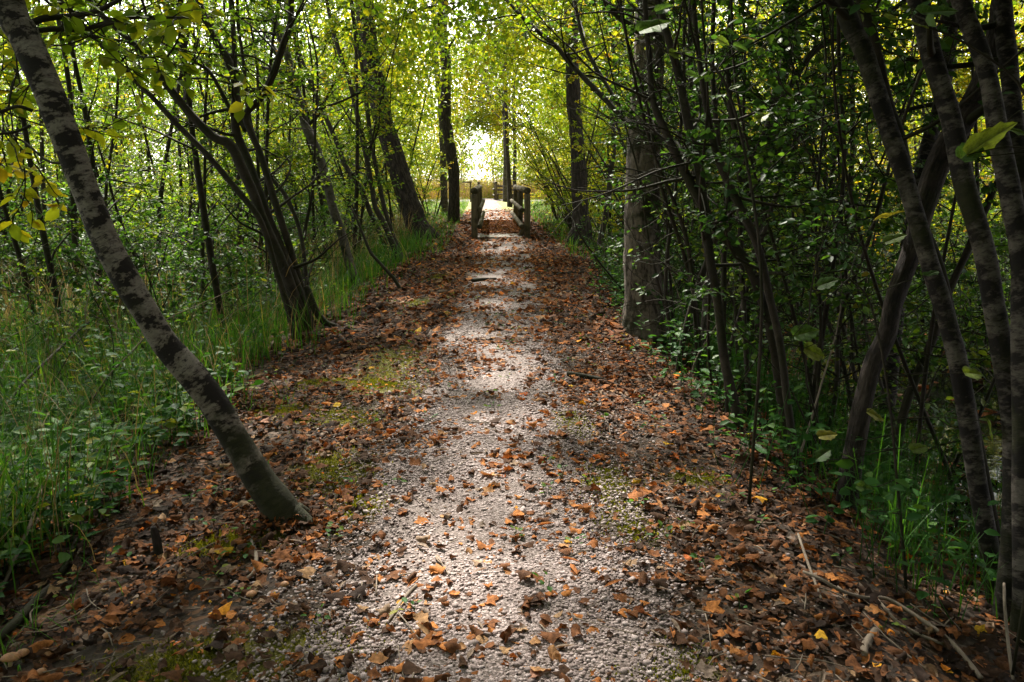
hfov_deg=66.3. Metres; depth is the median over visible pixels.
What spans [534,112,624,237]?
hazel shrub
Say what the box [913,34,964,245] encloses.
sapling
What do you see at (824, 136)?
sapling
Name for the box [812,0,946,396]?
coppice stem
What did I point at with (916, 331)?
coppice stem
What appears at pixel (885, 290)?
bush
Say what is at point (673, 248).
bush
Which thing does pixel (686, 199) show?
coppice stem
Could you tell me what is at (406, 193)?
dark tree
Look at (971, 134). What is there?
sapling
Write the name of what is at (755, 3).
coppice stem
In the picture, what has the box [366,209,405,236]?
bush
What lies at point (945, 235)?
bush
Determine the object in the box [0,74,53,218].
sapling
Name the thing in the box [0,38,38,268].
sapling
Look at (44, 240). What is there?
sapling
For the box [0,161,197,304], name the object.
bush
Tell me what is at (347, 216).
bush
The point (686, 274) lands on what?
bush
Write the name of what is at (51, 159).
sapling
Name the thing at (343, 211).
bush
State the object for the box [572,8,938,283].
hazel shrub
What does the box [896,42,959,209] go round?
sapling
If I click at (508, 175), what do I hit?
path side tree
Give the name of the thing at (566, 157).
hazel shrub
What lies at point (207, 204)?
sapling
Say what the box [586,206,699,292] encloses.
bush
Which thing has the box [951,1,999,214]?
sapling
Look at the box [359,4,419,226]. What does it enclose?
sapling
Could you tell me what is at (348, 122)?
sapling
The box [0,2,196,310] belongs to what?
sapling
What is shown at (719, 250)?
coppice stem
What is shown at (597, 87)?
sapling
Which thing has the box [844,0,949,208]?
sapling
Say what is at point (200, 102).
sapling
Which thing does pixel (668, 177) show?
coppice stem
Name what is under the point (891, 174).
sapling
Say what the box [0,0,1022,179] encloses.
sky
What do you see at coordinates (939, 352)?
bush
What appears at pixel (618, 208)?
coppice stem
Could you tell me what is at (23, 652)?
mushroom
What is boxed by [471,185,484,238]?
log railing
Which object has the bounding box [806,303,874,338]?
bush
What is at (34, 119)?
sapling
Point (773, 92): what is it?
coppice stem
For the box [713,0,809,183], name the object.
sapling
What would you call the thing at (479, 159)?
bushes
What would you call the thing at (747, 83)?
coppice stem
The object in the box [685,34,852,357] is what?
coppice stem
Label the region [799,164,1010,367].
bush
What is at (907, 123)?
sapling
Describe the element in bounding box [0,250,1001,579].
horsetail
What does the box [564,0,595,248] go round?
swollen foot tree
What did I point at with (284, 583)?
mushroom
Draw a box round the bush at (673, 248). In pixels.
[604,235,717,294]
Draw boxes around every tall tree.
[0,2,98,183]
[13,0,136,182]
[29,0,122,148]
[55,1,173,154]
[90,0,277,187]
[115,0,227,138]
[195,0,295,140]
[201,0,318,139]
[267,0,404,202]
[280,0,377,188]
[334,2,439,175]
[504,1,615,149]
[707,7,777,102]
[718,0,847,193]
[747,1,933,163]
[809,0,926,153]
[863,0,989,176]
[916,0,1023,128]
[973,0,1021,92]
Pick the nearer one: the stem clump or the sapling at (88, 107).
the stem clump
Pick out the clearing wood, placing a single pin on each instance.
(470, 125)
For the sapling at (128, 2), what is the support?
on the ground at (198, 616)
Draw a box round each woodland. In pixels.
[0,0,454,229]
[239,0,1023,227]
[346,0,1015,76]
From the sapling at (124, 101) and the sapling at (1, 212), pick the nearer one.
the sapling at (1, 212)
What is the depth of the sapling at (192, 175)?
16.42 m
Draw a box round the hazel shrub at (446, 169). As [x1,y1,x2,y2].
[359,105,495,217]
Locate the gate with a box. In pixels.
[497,185,512,199]
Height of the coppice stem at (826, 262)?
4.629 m
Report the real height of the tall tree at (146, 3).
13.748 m
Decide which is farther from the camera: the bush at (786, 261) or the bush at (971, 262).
the bush at (786, 261)
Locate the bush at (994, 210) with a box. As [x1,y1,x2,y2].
[869,190,1010,350]
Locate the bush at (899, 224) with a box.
[848,204,953,251]
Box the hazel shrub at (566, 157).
[531,99,625,203]
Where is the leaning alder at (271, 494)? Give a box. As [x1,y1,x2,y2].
[0,0,316,536]
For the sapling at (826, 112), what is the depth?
17.40 m
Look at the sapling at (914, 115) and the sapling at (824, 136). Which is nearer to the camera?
the sapling at (824, 136)
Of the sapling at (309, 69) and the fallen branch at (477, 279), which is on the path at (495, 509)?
the fallen branch at (477, 279)
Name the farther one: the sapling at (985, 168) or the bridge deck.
the bridge deck
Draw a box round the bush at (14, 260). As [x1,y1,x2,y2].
[0,226,42,286]
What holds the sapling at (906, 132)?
on the ground at (198, 616)
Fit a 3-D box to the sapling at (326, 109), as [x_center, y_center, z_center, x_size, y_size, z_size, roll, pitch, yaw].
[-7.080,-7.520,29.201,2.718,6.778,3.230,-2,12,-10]
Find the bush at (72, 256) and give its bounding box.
[0,158,303,347]
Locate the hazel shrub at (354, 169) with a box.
[311,138,383,214]
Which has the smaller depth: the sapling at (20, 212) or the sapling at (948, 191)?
the sapling at (20, 212)
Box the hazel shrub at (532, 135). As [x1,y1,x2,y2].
[485,71,625,226]
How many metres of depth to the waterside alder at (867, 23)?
3.64 m
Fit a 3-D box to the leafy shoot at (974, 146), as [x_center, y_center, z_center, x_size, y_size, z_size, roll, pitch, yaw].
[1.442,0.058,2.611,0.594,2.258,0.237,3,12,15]
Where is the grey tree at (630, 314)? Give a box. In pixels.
[454,0,668,344]
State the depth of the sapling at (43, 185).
12.87 m
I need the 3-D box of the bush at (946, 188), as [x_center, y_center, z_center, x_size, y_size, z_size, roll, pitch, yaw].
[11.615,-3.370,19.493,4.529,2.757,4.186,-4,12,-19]
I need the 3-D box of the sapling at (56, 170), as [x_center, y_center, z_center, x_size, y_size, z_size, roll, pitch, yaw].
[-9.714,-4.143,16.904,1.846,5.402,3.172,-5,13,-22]
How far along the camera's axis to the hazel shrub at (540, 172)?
32.34 m
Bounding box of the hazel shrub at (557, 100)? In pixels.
[545,64,771,251]
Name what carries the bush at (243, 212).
on the ground at (198, 616)
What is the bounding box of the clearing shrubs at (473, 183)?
[372,152,618,199]
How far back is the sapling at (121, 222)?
10.87 m
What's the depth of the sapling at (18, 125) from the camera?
12.09 m
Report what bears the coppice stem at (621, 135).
on the ground at (198, 616)
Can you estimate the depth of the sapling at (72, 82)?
13.58 m
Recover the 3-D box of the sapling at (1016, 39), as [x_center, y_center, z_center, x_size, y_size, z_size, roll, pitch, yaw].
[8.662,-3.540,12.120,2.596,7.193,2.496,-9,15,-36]
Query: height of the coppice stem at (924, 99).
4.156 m
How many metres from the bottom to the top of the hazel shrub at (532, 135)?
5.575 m
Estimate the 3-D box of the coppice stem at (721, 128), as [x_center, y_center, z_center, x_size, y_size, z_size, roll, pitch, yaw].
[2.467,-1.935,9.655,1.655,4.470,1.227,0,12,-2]
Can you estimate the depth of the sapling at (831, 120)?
13.42 m
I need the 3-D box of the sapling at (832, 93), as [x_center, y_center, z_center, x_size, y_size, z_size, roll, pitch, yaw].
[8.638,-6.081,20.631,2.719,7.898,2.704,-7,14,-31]
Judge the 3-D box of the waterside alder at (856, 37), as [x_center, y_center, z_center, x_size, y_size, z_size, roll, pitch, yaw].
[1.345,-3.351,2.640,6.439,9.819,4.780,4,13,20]
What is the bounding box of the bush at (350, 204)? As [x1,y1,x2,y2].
[243,157,431,256]
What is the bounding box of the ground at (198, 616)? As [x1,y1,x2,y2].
[0,180,1023,681]
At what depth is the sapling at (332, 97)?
13.39 m
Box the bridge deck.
[478,219,523,238]
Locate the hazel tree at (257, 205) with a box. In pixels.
[0,0,447,339]
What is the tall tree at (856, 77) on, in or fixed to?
on the ground at (198, 616)
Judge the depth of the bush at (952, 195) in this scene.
21.15 m
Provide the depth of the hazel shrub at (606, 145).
31.27 m
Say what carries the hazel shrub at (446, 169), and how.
on the ground at (198, 616)
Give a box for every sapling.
[0,0,111,270]
[0,1,99,339]
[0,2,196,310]
[0,18,55,225]
[0,29,152,342]
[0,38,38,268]
[0,38,122,201]
[0,43,111,223]
[0,74,45,229]
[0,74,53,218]
[0,118,35,232]
[0,151,39,245]
[3,7,108,225]
[4,1,197,310]
[8,0,90,221]
[8,0,173,304]
[8,0,191,282]
[10,3,129,209]
[17,0,115,230]
[20,39,163,250]
[23,36,103,229]
[28,2,165,233]
[30,0,137,187]
[33,3,115,165]
[58,0,166,226]
[63,5,155,186]
[64,72,150,225]
[65,0,327,338]
[70,64,105,126]
[76,78,173,220]
[77,1,179,226]
[80,63,168,204]
[94,11,225,275]
[96,10,195,236]
[99,2,154,206]
[100,39,152,183]
[106,35,243,230]
[107,6,251,279]
[110,0,271,324]
[111,4,176,204]
[112,0,190,237]
[123,1,199,182]
[128,50,188,207]
[132,0,304,266]
[137,0,236,235]
[137,12,228,223]
[138,1,282,266]
[143,22,234,237]
[144,0,278,212]
[146,0,315,292]
[148,0,323,262]
[160,24,214,235]
[161,86,227,195]
[163,0,263,208]
[163,2,219,208]
[170,5,212,195]
[171,0,340,289]
[174,73,201,190]
[181,0,254,211]
[195,21,333,268]
[197,1,322,195]
[206,0,279,216]
[214,0,309,188]
[216,25,347,212]
[217,0,312,278]
[219,0,387,292]
[219,61,297,223]
[223,0,403,269]
[247,1,338,220]
[248,1,367,217]
[248,9,319,214]
[251,9,312,181]
[255,2,400,220]
[259,2,344,210]
[260,0,397,260]
[278,18,320,147]
[280,53,359,203]
[283,53,378,238]
[285,0,428,255]
[291,48,352,199]
[302,0,397,244]
[307,117,361,213]
[316,0,421,254]
[346,24,459,214]
[349,93,419,210]
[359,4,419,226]
[374,0,463,229]
[536,0,612,185]
[567,14,688,206]
[583,8,663,200]
[587,7,624,234]
[587,12,634,148]
[587,52,628,218]
[590,2,708,174]
[684,0,766,213]
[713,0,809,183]
[734,1,834,216]
[735,30,836,175]
[736,10,829,133]
[741,1,758,129]
[750,2,927,272]
[763,6,895,353]
[786,3,863,259]
[796,0,934,276]
[800,3,874,246]
[802,31,891,283]
[806,33,884,215]
[834,24,959,276]
[840,1,916,303]
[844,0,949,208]
[855,23,905,237]
[857,6,1019,334]
[858,36,950,203]
[860,74,926,205]
[873,84,926,210]
[876,5,1023,247]
[885,0,994,246]
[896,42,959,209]
[900,26,967,195]
[904,2,956,222]
[911,26,957,179]
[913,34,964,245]
[940,94,1022,203]
[945,23,1023,271]
[946,44,1023,341]
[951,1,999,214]
[952,50,1023,277]
[982,0,1023,109]
[987,17,1023,217]
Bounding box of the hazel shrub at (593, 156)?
[541,85,625,226]
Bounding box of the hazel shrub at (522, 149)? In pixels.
[505,125,588,220]
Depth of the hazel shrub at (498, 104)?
28.27 m
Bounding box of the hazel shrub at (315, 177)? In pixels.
[219,129,339,213]
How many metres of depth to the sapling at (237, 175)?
12.73 m
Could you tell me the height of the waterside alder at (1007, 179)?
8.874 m
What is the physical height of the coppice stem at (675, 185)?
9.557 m
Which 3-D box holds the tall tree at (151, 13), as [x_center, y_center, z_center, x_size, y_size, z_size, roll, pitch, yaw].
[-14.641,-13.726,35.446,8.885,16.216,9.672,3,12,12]
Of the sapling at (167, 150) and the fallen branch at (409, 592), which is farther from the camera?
the sapling at (167, 150)
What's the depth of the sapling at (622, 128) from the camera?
21.99 m
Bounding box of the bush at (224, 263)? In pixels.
[54,188,326,324]
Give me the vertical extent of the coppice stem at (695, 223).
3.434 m
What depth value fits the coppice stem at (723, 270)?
5.29 m
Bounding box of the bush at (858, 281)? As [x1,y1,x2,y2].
[800,251,891,305]
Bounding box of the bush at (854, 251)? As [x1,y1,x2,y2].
[790,201,888,266]
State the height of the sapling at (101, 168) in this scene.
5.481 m
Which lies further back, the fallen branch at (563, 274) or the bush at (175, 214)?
the bush at (175, 214)
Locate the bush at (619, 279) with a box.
[608,264,674,296]
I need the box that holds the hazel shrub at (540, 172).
[508,145,589,218]
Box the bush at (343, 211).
[299,188,386,222]
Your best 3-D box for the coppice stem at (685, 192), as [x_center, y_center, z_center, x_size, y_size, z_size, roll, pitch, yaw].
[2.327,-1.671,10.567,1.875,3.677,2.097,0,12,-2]
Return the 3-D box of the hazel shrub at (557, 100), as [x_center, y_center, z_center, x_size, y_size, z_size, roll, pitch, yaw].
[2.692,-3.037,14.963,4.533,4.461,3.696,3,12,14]
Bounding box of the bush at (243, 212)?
[169,169,319,248]
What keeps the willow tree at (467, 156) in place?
on the ground at (198, 616)
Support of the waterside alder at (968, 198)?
on the ground at (198, 616)
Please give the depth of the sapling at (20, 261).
8.59 m
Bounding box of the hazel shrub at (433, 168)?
[321,108,464,223]
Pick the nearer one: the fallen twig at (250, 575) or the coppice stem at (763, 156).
the fallen twig at (250, 575)
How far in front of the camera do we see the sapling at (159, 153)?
24.83 m
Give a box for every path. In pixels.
[292,240,706,681]
[482,198,508,218]
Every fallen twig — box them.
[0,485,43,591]
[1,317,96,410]
[247,534,257,578]
[999,538,1014,679]
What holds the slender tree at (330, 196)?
on the ground at (198, 616)
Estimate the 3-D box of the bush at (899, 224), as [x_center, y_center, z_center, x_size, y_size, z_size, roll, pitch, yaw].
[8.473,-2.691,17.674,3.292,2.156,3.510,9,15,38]
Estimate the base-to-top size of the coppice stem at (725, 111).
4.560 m
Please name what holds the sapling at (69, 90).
on the ground at (198, 616)
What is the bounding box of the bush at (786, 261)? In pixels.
[775,239,811,289]
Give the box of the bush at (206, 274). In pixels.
[156,248,245,301]
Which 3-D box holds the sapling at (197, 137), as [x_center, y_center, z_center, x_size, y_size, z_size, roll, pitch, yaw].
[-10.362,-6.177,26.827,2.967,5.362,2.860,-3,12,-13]
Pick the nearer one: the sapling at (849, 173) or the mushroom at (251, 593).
the mushroom at (251, 593)
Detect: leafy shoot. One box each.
[634,3,772,506]
[791,210,992,588]
[883,4,1023,676]
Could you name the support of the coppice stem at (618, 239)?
on the ground at (198, 616)
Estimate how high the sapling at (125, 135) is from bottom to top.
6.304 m
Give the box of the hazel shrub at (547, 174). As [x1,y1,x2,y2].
[506,125,624,229]
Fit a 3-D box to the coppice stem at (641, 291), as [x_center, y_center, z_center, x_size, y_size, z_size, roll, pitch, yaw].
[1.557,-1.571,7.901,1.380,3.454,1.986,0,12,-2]
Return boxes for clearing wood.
[313,1,627,181]
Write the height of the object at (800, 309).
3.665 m
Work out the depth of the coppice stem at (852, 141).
8.27 m
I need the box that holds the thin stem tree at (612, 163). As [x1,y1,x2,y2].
[550,0,678,260]
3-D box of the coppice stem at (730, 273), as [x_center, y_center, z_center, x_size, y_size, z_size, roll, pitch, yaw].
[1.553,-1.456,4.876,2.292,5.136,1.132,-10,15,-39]
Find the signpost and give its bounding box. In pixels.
[462,181,471,201]
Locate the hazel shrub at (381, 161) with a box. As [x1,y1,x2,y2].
[296,107,427,220]
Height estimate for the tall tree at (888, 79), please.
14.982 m
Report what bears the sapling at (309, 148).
on the ground at (198, 616)
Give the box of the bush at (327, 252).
[244,215,401,290]
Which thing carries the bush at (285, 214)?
on the ground at (198, 616)
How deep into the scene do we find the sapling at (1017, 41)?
12.07 m
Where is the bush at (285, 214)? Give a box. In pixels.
[156,159,331,245]
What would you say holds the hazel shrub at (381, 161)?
on the ground at (198, 616)
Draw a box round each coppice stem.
[455,37,624,295]
[482,0,866,446]
[519,0,719,346]
[521,0,866,476]
[522,0,882,432]
[545,0,861,420]
[545,1,697,262]
[558,20,702,327]
[563,0,759,365]
[563,0,791,379]
[566,0,812,396]
[576,0,748,365]
[577,0,723,297]
[577,0,772,349]
[582,1,718,317]
[588,0,750,305]
[594,0,822,373]
[598,21,724,335]
[601,2,717,319]
[607,51,709,297]
[610,48,763,330]
[612,84,764,326]
[617,54,773,328]
[621,54,729,323]
[625,0,923,416]
[626,0,873,439]
[629,0,784,312]
[632,33,836,344]
[633,0,988,395]
[636,0,1023,377]
[639,0,775,308]
[644,0,797,382]
[656,0,864,392]
[660,12,736,323]
[661,1,741,319]
[662,22,732,304]
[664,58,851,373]
[665,33,758,252]
[666,0,826,373]
[670,7,779,302]
[673,97,786,346]
[674,44,832,316]
[676,0,769,359]
[676,15,777,270]
[679,25,849,332]
[682,0,884,457]
[685,0,987,407]
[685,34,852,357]
[687,5,836,344]
[691,0,1001,524]
[699,0,915,385]
[707,0,1001,478]
[709,2,986,429]
[713,8,877,354]
[716,1,950,442]
[721,3,888,443]
[727,0,904,375]
[729,20,1023,367]
[733,122,826,319]
[739,26,855,270]
[746,0,987,450]
[749,0,995,445]
[752,10,912,425]
[760,3,963,443]
[764,0,998,441]
[775,0,906,382]
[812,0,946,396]
[831,11,1023,503]
[893,104,1023,484]
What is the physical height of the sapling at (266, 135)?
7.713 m
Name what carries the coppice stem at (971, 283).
on the ground at (198, 616)
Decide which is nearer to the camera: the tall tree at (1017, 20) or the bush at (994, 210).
the bush at (994, 210)
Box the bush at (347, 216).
[281,185,408,254]
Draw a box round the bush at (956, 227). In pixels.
[937,206,1009,267]
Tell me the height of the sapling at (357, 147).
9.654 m
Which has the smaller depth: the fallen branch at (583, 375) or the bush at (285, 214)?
the fallen branch at (583, 375)
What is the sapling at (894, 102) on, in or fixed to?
on the ground at (198, 616)
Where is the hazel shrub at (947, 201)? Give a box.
[809,97,1001,263]
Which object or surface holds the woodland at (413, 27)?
on the ground at (198, 616)
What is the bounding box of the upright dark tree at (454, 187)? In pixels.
[425,0,507,222]
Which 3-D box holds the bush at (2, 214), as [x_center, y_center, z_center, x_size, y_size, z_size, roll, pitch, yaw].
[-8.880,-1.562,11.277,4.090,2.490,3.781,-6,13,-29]
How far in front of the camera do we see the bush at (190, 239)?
14.87 m
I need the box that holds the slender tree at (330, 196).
[195,0,410,285]
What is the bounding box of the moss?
[66,273,763,681]
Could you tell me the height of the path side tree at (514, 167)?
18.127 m
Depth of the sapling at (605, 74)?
17.61 m
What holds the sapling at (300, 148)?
on the ground at (198, 616)
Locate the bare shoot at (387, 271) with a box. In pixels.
[351,208,401,290]
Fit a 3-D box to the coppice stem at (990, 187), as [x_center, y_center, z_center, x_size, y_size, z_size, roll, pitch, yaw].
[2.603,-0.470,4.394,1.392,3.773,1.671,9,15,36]
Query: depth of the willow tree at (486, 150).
93.41 m
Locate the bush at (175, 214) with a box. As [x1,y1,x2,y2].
[142,200,197,240]
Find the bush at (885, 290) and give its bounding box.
[829,265,963,327]
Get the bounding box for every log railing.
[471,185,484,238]
[492,181,496,199]
[510,185,530,238]
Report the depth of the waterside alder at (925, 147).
6.24 m
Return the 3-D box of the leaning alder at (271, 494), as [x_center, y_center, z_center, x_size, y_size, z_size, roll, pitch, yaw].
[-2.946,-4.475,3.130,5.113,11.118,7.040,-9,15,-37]
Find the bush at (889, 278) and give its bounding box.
[863,247,969,297]
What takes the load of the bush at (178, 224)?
on the ground at (198, 616)
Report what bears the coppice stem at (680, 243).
on the ground at (198, 616)
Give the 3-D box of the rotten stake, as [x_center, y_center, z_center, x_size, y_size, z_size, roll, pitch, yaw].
[-1.439,0.838,3.182,0.050,0.192,0.040,0,12,-2]
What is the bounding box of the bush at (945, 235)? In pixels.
[897,197,967,252]
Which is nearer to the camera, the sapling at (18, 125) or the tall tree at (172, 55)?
the sapling at (18, 125)
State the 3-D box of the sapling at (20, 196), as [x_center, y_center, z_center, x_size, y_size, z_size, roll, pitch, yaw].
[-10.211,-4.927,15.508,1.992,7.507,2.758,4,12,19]
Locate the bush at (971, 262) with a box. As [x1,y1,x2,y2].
[828,196,1010,341]
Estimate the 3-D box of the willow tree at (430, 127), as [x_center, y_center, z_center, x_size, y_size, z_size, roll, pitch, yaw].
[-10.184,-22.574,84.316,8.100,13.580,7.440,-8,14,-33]
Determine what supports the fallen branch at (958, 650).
on the leaf litter at (436, 310)
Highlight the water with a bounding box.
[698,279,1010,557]
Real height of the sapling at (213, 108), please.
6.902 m
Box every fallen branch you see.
[0,584,52,639]
[59,537,79,575]
[384,584,416,624]
[471,278,496,281]
[544,271,586,275]
[567,371,603,379]
[797,533,982,679]
[860,627,879,655]
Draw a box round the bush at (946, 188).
[897,168,1003,238]
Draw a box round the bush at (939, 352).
[854,269,1009,389]
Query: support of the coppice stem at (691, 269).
on the ground at (198, 616)
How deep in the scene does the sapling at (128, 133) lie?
19.57 m
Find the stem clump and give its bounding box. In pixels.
[242,0,422,262]
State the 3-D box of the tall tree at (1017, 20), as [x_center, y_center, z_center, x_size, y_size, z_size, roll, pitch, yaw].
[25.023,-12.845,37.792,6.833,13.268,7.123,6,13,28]
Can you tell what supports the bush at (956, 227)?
on the ground at (198, 616)
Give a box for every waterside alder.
[685,0,1023,545]
[822,0,999,599]
[836,0,1023,515]
[871,0,1023,199]
[872,4,956,432]
[888,44,1022,500]
[897,0,1011,623]
[911,0,1023,645]
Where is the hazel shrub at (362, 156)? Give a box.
[201,89,400,228]
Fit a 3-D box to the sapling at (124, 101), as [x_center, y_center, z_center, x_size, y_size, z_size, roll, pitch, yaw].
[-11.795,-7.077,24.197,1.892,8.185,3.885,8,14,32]
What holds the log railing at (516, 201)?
on the bridge deck
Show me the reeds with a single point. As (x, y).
(472, 186)
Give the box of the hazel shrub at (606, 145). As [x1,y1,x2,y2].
[583,118,625,188]
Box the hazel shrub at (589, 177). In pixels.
[536,135,661,206]
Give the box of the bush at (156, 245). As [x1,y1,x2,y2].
[0,175,199,283]
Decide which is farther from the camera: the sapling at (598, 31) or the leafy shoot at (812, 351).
the sapling at (598, 31)
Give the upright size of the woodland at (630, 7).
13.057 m
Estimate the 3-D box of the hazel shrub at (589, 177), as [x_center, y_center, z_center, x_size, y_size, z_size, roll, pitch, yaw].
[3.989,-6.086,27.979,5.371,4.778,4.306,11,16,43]
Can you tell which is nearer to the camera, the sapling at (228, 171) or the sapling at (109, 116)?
the sapling at (228, 171)
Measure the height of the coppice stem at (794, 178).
4.840 m
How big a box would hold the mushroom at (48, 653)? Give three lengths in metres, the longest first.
0.072 x 0.053 x 0.052 m
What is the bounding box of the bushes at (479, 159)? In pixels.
[155,105,598,186]
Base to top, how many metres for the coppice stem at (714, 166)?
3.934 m
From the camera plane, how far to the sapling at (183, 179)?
19.05 m
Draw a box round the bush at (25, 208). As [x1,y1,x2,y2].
[1,181,116,228]
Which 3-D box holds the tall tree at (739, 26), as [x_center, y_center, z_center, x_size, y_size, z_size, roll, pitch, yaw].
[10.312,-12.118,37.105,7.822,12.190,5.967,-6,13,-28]
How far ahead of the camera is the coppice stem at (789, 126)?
7.89 m
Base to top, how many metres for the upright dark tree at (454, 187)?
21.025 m
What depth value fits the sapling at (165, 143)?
21.18 m
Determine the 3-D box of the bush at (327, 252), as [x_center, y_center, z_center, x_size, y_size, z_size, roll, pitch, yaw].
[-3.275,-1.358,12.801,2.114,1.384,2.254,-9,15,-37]
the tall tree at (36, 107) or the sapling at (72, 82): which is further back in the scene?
the tall tree at (36, 107)
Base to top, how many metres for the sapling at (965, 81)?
5.702 m
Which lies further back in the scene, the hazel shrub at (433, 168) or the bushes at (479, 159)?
the bushes at (479, 159)
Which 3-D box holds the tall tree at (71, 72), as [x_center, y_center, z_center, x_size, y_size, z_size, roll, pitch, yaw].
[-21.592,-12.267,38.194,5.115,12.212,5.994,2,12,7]
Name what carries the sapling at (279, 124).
on the ground at (198, 616)
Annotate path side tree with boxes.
[447,1,564,206]
[450,4,547,189]
[451,0,551,201]
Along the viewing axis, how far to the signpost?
49.82 m
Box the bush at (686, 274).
[621,248,791,319]
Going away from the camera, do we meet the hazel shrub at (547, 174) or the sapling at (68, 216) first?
the sapling at (68, 216)
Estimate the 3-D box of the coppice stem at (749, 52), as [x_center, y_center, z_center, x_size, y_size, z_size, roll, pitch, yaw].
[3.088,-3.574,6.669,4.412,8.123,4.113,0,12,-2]
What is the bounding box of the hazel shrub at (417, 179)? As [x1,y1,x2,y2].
[336,125,459,236]
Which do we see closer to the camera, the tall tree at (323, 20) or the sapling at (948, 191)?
the sapling at (948, 191)
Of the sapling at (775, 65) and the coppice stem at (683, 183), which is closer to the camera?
the coppice stem at (683, 183)
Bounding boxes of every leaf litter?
[0,208,1023,681]
[478,219,520,233]
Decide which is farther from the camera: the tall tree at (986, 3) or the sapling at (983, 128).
the tall tree at (986, 3)
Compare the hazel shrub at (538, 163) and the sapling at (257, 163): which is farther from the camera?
the hazel shrub at (538, 163)
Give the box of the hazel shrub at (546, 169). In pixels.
[536,119,690,251]
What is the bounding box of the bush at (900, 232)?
[821,193,965,285]
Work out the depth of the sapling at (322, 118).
27.95 m
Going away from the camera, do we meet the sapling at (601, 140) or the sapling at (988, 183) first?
the sapling at (988, 183)
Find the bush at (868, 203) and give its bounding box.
[820,154,913,238]
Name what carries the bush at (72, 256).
on the ground at (198, 616)
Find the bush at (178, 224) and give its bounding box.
[144,199,229,243]
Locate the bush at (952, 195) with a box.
[903,167,999,244]
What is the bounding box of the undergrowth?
[0,132,1010,635]
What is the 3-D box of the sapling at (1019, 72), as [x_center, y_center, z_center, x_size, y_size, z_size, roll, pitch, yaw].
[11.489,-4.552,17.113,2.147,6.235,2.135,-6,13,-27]
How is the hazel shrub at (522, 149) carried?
on the ground at (198, 616)
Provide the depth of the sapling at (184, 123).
31.09 m
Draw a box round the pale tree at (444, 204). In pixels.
[408,0,447,215]
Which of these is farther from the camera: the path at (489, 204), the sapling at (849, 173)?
the path at (489, 204)
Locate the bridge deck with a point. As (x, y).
(489, 236)
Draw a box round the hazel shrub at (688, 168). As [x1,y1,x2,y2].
[609,78,834,267]
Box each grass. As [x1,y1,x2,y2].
[0,198,1010,670]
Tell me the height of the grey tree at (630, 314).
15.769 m
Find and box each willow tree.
[389,78,437,173]
[455,128,476,181]
[470,111,502,178]
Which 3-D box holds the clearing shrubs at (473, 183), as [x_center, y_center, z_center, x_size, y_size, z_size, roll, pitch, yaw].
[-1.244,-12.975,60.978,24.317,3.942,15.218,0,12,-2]
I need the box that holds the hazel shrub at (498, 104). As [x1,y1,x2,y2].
[489,86,609,222]
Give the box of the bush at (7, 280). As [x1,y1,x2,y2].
[5,227,89,298]
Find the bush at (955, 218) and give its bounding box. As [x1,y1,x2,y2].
[849,208,1009,322]
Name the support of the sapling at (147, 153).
on the ground at (198, 616)
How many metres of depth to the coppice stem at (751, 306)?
5.94 m
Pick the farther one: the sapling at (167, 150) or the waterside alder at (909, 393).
the sapling at (167, 150)
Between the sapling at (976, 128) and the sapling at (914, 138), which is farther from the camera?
the sapling at (914, 138)
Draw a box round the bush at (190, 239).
[128,213,248,273]
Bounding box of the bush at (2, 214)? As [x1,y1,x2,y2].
[1,182,47,266]
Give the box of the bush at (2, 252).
[0,178,93,310]
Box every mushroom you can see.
[0,652,20,666]
[17,648,29,662]
[37,668,46,674]
[40,648,52,662]
[102,632,111,641]
[246,590,256,599]
[280,581,288,589]
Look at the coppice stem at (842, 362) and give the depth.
5.79 m
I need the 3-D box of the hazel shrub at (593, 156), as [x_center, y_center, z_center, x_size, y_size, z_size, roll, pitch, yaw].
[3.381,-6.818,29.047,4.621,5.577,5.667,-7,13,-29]
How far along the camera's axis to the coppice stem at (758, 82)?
7.68 m
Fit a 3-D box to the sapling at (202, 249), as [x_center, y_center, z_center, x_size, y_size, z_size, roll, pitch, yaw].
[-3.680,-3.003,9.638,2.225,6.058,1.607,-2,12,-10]
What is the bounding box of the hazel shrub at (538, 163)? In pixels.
[512,121,617,236]
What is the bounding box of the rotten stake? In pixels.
[150,526,162,555]
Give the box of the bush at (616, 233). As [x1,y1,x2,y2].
[579,198,624,248]
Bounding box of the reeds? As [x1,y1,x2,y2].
[392,174,589,199]
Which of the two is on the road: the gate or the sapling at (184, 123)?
the gate
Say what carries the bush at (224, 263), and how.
on the ground at (198, 616)
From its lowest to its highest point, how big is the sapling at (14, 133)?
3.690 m
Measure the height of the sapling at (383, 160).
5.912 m
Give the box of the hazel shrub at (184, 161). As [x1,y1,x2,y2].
[133,128,287,206]
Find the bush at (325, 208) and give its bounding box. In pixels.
[157,183,340,278]
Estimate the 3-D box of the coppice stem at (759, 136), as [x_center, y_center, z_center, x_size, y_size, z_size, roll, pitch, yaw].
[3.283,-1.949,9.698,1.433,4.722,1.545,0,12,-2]
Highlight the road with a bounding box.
[393,199,590,201]
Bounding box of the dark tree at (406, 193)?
[296,0,468,242]
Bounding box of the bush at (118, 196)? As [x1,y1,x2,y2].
[0,170,199,264]
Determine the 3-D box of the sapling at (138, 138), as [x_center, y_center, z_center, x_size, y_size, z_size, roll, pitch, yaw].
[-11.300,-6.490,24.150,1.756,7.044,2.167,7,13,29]
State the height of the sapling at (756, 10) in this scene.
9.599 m
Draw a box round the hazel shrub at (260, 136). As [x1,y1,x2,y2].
[190,70,348,182]

